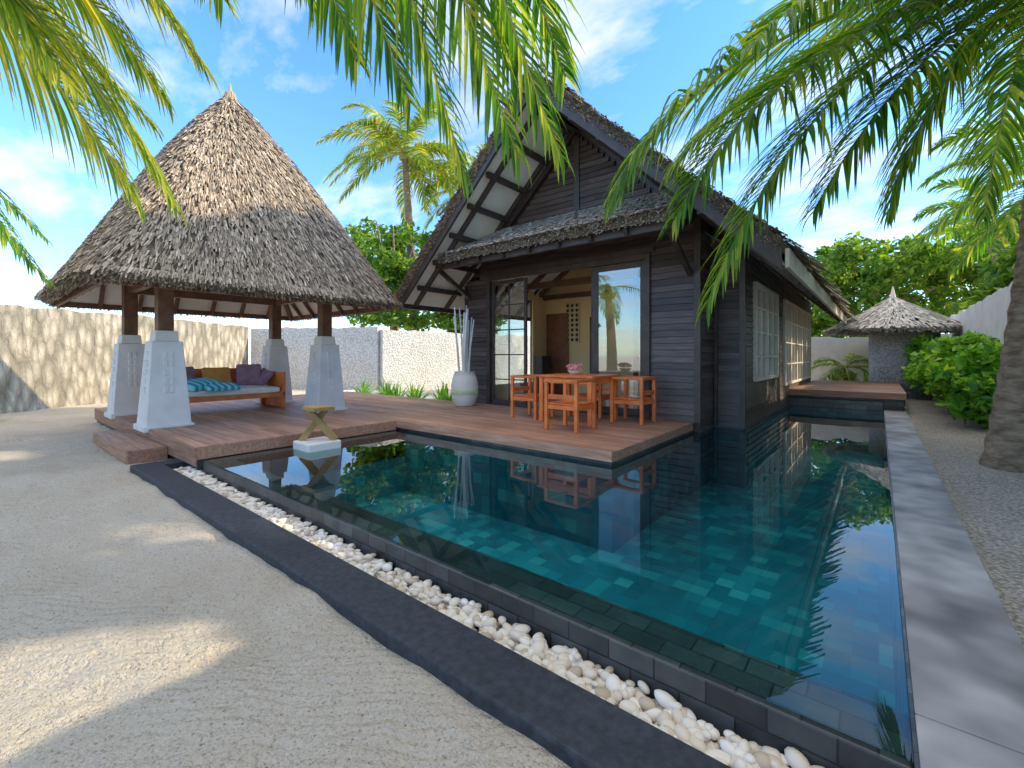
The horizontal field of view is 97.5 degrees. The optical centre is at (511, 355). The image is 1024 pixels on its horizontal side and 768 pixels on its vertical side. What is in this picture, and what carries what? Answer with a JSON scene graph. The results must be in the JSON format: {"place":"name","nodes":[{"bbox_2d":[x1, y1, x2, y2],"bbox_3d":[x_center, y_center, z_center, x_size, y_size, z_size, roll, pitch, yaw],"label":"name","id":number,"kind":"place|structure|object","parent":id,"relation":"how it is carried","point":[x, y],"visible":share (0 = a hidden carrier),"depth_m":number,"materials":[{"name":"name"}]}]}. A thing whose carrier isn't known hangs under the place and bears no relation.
{"place":"outdoors","nodes":[
{"label":"outdoors","id":0,"kind":"place"},
{"bbox_2d":[0,357,570,767],"bbox_3d":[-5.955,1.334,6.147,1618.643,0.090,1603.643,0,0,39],"label":"sand ground","id":1,"kind":"structure","parent":0,"point":[144,624],"depth_m":2.01,"materials":[{"name":"beige sand"}]},
{"bbox_2d":[0,189,55,289],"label":"coconut palm","id":2,"kind":"object","parent":1,"relation":"on","point":[17,246],"visible":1,"depth_m":4.96,"materials":[{"name":"green palm leaves"}]},
{"bbox_2d":[0,0,220,229],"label":"coconut palm","id":3,"kind":"object","parent":1,"relation":"on","point":[48,69],"visible":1,"depth_m":3.45,"materials":[{"name":"green plant"}]},
{"bbox_2d":[0,304,247,413],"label":"coral boundary wall","id":4,"kind":"structure","parent":1,"relation":"on","point":[53,358],"depth_m":11.79,"materials":[{"name":"beige stone"}]},
{"bbox_2d":[251,327,380,390],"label":"white boundary wall","id":5,"kind":"structure","parent":1,"relation":"on","point":[359,350],"depth_m":17.54,"materials":[{"name":"white paint"}]},
{"bbox_2d":[344,215,431,330],"bbox_3d":[-6.083,-2.938,23.191,6.224,8.721,6.534,0,0,-19],"label":"broadleaf tree","id":6,"kind":"object","parent":1,"relation":"on","point":[391,265],"visible":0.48,"depth_m":21.66,"materials":[{"name":"green plant"}]},
{"bbox_2d":[343,224,434,330],"bbox_3d":[-6.862,-3.386,27.655,6.489,9.592,6.671,0,0,39],"label":"broadleaf tree","id":7,"kind":"object","parent":1,"relation":"on","point":[417,244],"visible":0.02,"depth_m":27.44,"materials":[{"name":"green plant"}]},
{"bbox_2d":[343,390,437,398],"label":"white paving","id":8,"kind":"structure","parent":1,"relation":"on","point":[428,397],"depth_m":14.36,"materials":[{"name":"white stone"}]},
{"bbox_2d":[350,379,372,392],"bbox_3d":[-4.526,0.948,13.547,1.251,0.664,0.963,0,0,39],"label":"spider lily plant","id":9,"kind":"object","parent":8,"relation":"on","point":[363,390],"visible":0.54,"depth_m":13.66,"materials":[{"name":"green plant"}]},
{"bbox_2d":[356,380,379,392],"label":"spider lily plant","id":10,"kind":"object","parent":8,"relation":"on","point":[359,390],"visible":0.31,"depth_m":14.38,"materials":[{"name":"green plant"}]},
{"bbox_2d":[372,377,398,393],"bbox_3d":[-3.887,0.960,13.645,1.122,0.640,0.970,0,0,-5],"label":"spider lily plant","id":11,"kind":"object","parent":8,"relation":"on","point":[382,386],"visible":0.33,"depth_m":13.72,"materials":[{"name":"green plant"}]},
{"bbox_2d":[375,381,397,394],"bbox_3d":[-3.730,0.952,13.301,0.845,0.657,1.179,0,0,-27],"label":"spider lily plant","id":12,"kind":"object","parent":8,"relation":"on","point":[381,392],"visible":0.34,"depth_m":13.26,"materials":[{"name":"green plant"}]},
{"bbox_2d":[383,380,400,395],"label":"spider lily plant","id":13,"kind":"object","parent":8,"relation":"on","point":[389,388],"visible":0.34,"depth_m":12.98,"materials":[{"name":"green plant"}]},
{"bbox_2d":[382,381,409,395],"bbox_3d":[-3.230,0.953,12.879,1.306,0.655,0.992,0,0,-1],"label":"spider lily plant","id":14,"kind":"object","parent":8,"relation":"on","point":[396,392],"visible":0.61,"depth_m":12.79,"materials":[{"name":"green plant"}]},
{"bbox_2d":[402,381,419,397],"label":"spider lily plant","id":15,"kind":"object","parent":8,"relation":"on","point":[411,393],"visible":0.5,"depth_m":12.44,"materials":[{"name":"green plant"}]},
{"bbox_2d":[408,381,433,397],"bbox_3d":[-2.487,0.946,12.168,0.842,0.669,1.234,0,0,12],"label":"spider lily plant","id":16,"kind":"object","parent":8,"relation":"on","point":[416,395],"visible":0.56,"depth_m":12.11,"materials":[{"name":"green plant"}]},
{"bbox_2d":[427,380,450,399],"bbox_3d":[-1.935,0.962,11.993,1.012,0.636,1.140,0,0,39],"label":"spider lily plant","id":17,"kind":"object","parent":8,"relation":"on","point":[433,393],"visible":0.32,"depth_m":12.01,"materials":[{"name":"green plant"}]},
{"bbox_2d":[432,380,450,399],"bbox_3d":[-1.771,0.941,11.679,0.887,0.678,1.283,0,0,-14],"label":"spider lily plant","id":18,"kind":"object","parent":8,"relation":"on","point":[442,396],"visible":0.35,"depth_m":11.60,"materials":[{"name":"green plant"}]},
{"bbox_2d":[438,384,452,400],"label":"spider lily plant","id":19,"kind":"object","parent":8,"relation":"on","point":[447,398],"visible":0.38,"depth_m":11.33,"materials":[{"name":"green plant"}]},
{"bbox_2d":[194,0,587,202],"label":"coconut palm","id":20,"kind":"object","parent":1,"relation":"on","point":[502,30],"visible":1,"depth_m":2.64,"materials":[{"name":"green plant"}]},
{"bbox_2d":[316,98,475,330],"bbox_3d":[-5.711,-5.934,24.216,7.796,14.553,8.647,0,0,39],"label":"coconut palm","id":21,"kind":"object","parent":1,"relation":"on","point":[386,138],"visible":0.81,"depth_m":23.90,"materials":[{"name":"green plant"}]},
{"bbox_2d":[420,141,484,233],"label":"coconut palm","id":22,"kind":"object","parent":1,"relation":"on","point":[443,164],"visible":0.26,"depth_m":24.51,"materials":[{"name":"green plant"}]},
{"bbox_2d":[380,329,529,389],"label":"white boundary wall","id":23,"kind":"structure","parent":1,"relation":"on","point":[415,357],"depth_m":18.58,"materials":[{"name":"white paint"}]},
{"bbox_2d":[425,311,507,333],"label":"broadleaf tree","id":24,"kind":"object","parent":1,"relation":"on","point":[445,321],"visible":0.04,"depth_m":22.03,"materials":[{"name":"green plant"}]},
{"bbox_2d":[93,380,906,470],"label":"timber deck","id":25,"kind":"structure","parent":1,"relation":"on","point":[225,429],"depth_m":6.69,"materials":[{"name":"brown wood"}]},
{"bbox_2d":[33,83,403,432],"bbox_3d":[-5.323,-2.030,8.502,4.950,6.260,4.968,0,0,39],"label":"thatched gazebo","id":26,"kind":"object","parent":25,"relation":"on","point":[265,236],"visible":0.94,"depth_m":7.30,"materials":[{"name":"brown wood"}]},
{"bbox_2d":[186,364,285,407],"bbox_3d":[-5.531,0.607,8.705,1.125,0.876,1.900,0,0,39],"label":"garden daybed","id":27,"kind":"object","parent":25,"relation":"on","point":[250,381],"visible":0.71,"depth_m":8.83,"materials":[{"name":"white fabric"}]},
{"bbox_2d":[451,305,478,405],"bbox_3d":[-1.003,-0.025,9.529,0.588,2.144,0.588,0,0,39],"label":"white vase","id":28,"kind":"object","parent":25,"relation":"on","point":[464,388],"visible":1,"depth_m":9.36,"materials":[{"name":"ceramic"}]},
{"bbox_2d":[510,374,553,419],"bbox_3d":[0.354,0.689,7.712,0.550,0.717,0.550,0,0,39],"label":"teak armchair","id":29,"kind":"object","parent":25,"relation":"on","point":[529,396],"visible":0.79,"depth_m":7.66,"materials":[{"name":"brown wood"}]},
{"bbox_2d":[544,378,596,432],"bbox_3d":[0.839,0.689,6.439,0.550,0.717,0.550,0,0,39],"label":"teak armchair","id":30,"kind":"object","parent":25,"relation":"on","point":[567,403],"visible":1,"depth_m":6.35,"materials":[{"name":"brown wood"}]},
{"bbox_2d":[537,373,619,426],"bbox_3d":[1.074,0.673,7.250,1.000,0.747,0.894,0,0,39],"label":"teak table","id":31,"kind":"object","parent":25,"relation":"on","point":[603,378],"visible":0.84,"depth_m":7.12,"materials":[{"name":"brown wood"}]},
{"bbox_2d":[565,363,582,373],"bbox_3d":[1.027,0.205,7.351,0.241,0.185,0.245,0,0,30],"label":"flower bowl","id":32,"kind":"object","parent":31,"relation":"on","point":[575,368],"visible":0.96,"depth_m":7.32,"materials":[{"name":"pink plant"}]},
{"bbox_2d":[573,384,609,418],"bbox_3d":[1.441,0.689,7.858,0.550,0.717,0.550,0,0,39],"label":"teak armchair","id":33,"kind":"object","parent":25,"relation":"on","point":[600,396],"visible":0.29,"depth_m":7.61,"materials":[{"name":"brown wood"}]},
{"bbox_2d":[610,376,656,424],"bbox_3d":[1.926,0.689,7.140,0.550,0.717,0.550,0,0,39],"label":"teak armchair","id":34,"kind":"object","parent":25,"relation":"on","point":[641,400],"visible":1,"depth_m":7.07,"materials":[{"name":"brown wood"}]},
{"bbox_2d":[130,397,1023,767],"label":"swimming pool","id":35,"kind":"structure","parent":1,"relation":"in","point":[808,579],"depth_m":3.43,"materials":[{"name":"teal liquid"}]},
{"bbox_2d":[293,405,340,459],"bbox_3d":[-2.543,0.980,5.868,0.440,0.640,0.440,0,0,39],"label":"pool edge stand","id":36,"kind":"object","parent":35,"relation":"on","point":[329,445],"visible":1,"depth_m":5.80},
{"bbox_2d":[173,466,824,767],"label":"white pebbles","id":37,"kind":"object","parent":35,"relation":"on","point":[666,712],"visible":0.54,"depth_m":1.98,"materials":[{"name":"white stone"}]},
{"bbox_2d":[393,64,858,433],"bbox_3d":[4.172,-1.735,12.026,7.883,6.070,12.454,0,0,39],"label":"thatched villa","id":38,"kind":"object","parent":1,"relation":"on","point":[565,272],"visible":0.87,"depth_m":8.21,"materials":[{"name":"brown wood"}]},
{"bbox_2d":[546,313,568,394],"bbox_3d":[1.235,-0.050,12.242,0.700,2.200,0.055,0,0,39],"label":"interior door","id":39,"kind":"structure","parent":38,"relation":"in","point":[557,345],"depth_m":12.21,"materials":[{"name":"brown wood"}]},
{"bbox_2d":[758,288,774,376],"bbox_3d":[6.784,-0.310,11.016,0.010,1.860,8.030,0,0,39],"label":"window glass","id":40,"kind":"structure","parent":38,"relation":"in","point":[758,288],"depth_m":8.64,"materials":[{"name":"clear glass"}]},
{"bbox_2d":[752,281,810,385],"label":"window frames","id":41,"kind":"structure","parent":38,"relation":"in","point":[796,326],"depth_m":10.28,"materials":[{"name":"grey wood"}]},
{"bbox_2d":[811,352,868,380],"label":"young palm","id":42,"kind":"object","parent":1,"relation":"on","point":[845,374],"visible":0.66,"depth_m":15.72,"materials":[{"name":"green plant"}]},
{"bbox_2d":[798,255,895,337],"bbox_3d":[16.161,-2.206,25.369,6.002,7.241,6.944,0,0,-1],"label":"broadleaf tree","id":43,"kind":"object","parent":1,"relation":"on","point":[816,329],"visible":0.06,"depth_m":23.39,"materials":[{"name":"green plant"}]},
{"bbox_2d":[811,334,948,380],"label":"white boundary wall","id":44,"kind":"structure","parent":1,"relation":"on","point":[836,349],"depth_m":16.71,"materials":[{"name":"white paint"}]},
{"bbox_2d":[809,230,976,337],"bbox_3d":[17.741,-2.368,21.561,6.817,7.573,7.052,0,0,39],"label":"broadleaf tree","id":45,"kind":"object","parent":1,"relation":"on","point":[846,257],"visible":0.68,"depth_m":20.37,"materials":[{"name":"green plant"}]},
{"bbox_2d":[890,207,1016,318],"bbox_3d":[22.424,-2.904,21.772,6.150,8.654,7.452,0,0,-40],"label":"broadleaf tree","id":46,"kind":"object","parent":1,"relation":"on","point":[937,279],"visible":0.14,"depth_m":21.82,"materials":[{"name":"green plant"}]},
{"bbox_2d":[904,116,1023,280],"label":"coconut palm","id":47,"kind":"object","parent":1,"relation":"on","point":[992,233],"visible":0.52,"depth_m":10.61,"materials":[{"name":"green plant"}]},
{"bbox_2d":[912,172,1021,265],"bbox_3d":[18.244,-2.630,16.045,6.018,7.881,5.837,0,0,39],"label":"coconut palm","id":48,"kind":"object","parent":1,"relation":"on","point":[930,209],"visible":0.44,"depth_m":17.35,"materials":[{"name":"green plant"}]},
{"bbox_2d":[949,281,1012,343],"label":"white boundary wall","id":49,"kind":"structure","parent":1,"relation":"on","point":[987,315],"depth_m":9.49,"materials":[{"name":"white paint"}]},
{"bbox_2d":[944,223,1018,316],"bbox_3d":[16.169,-1.281,13.557,4.526,5.470,4.713,0,0,39],"label":"broadleaf tree","id":50,"kind":"object","parent":1,"relation":"on","point":[998,273],"visible":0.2,"depth_m":13.71,"materials":[{"name":"green plant"}]},
{"bbox_2d":[0,0,1023,356],"label":"sky","id":51,"kind":"structure","parent":0,"point":[638,53],"materials":[{"name":"blue"}]},
{"bbox_2d":[904,398,1023,645],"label":"gravel path","id":52,"kind":"structure","parent":0,"point":[988,504],"depth_m":4.10,"materials":[{"name":"beige gravel"}]},
{"bbox_2d":[597,0,1023,472],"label":"coconut palm","id":53,"kind":"object","parent":52,"relation":"on","point":[1004,444],"visible":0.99,"depth_m":4.35,"materials":[{"name":"green plant"}]},
{"bbox_2d":[822,286,961,398],"bbox_3d":[12.015,-0.450,14.185,3.785,3.500,3.730,0,0,39],"label":"thatched hut","id":54,"kind":"object","parent":52,"relation":"on","point":[891,327],"visible":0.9,"depth_m":13.51,"materials":[{"name":"grey wicker"}]},
{"bbox_2d":[899,330,1003,428],"bbox_3d":[10.079,0.307,10.155,1.903,1.994,7.918,0,0,39],"label":"leafy hedge","id":55,"kind":"object","parent":52,"relation":"on","point":[958,374],"visible":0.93,"depth_m":7.88,"materials":[{"name":"green plant"}]},
{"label":"rear terrace","id":56,"kind":"structure","parent":0,"visible":0},
{"bbox_2d":[857,367,868,380],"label":"spider lily plant","id":57,"kind":"object","parent":56,"relation":"on","point":[865,376],"visible":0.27,"depth_m":15.58,"materials":[{"name":"green plant"}]}
]}

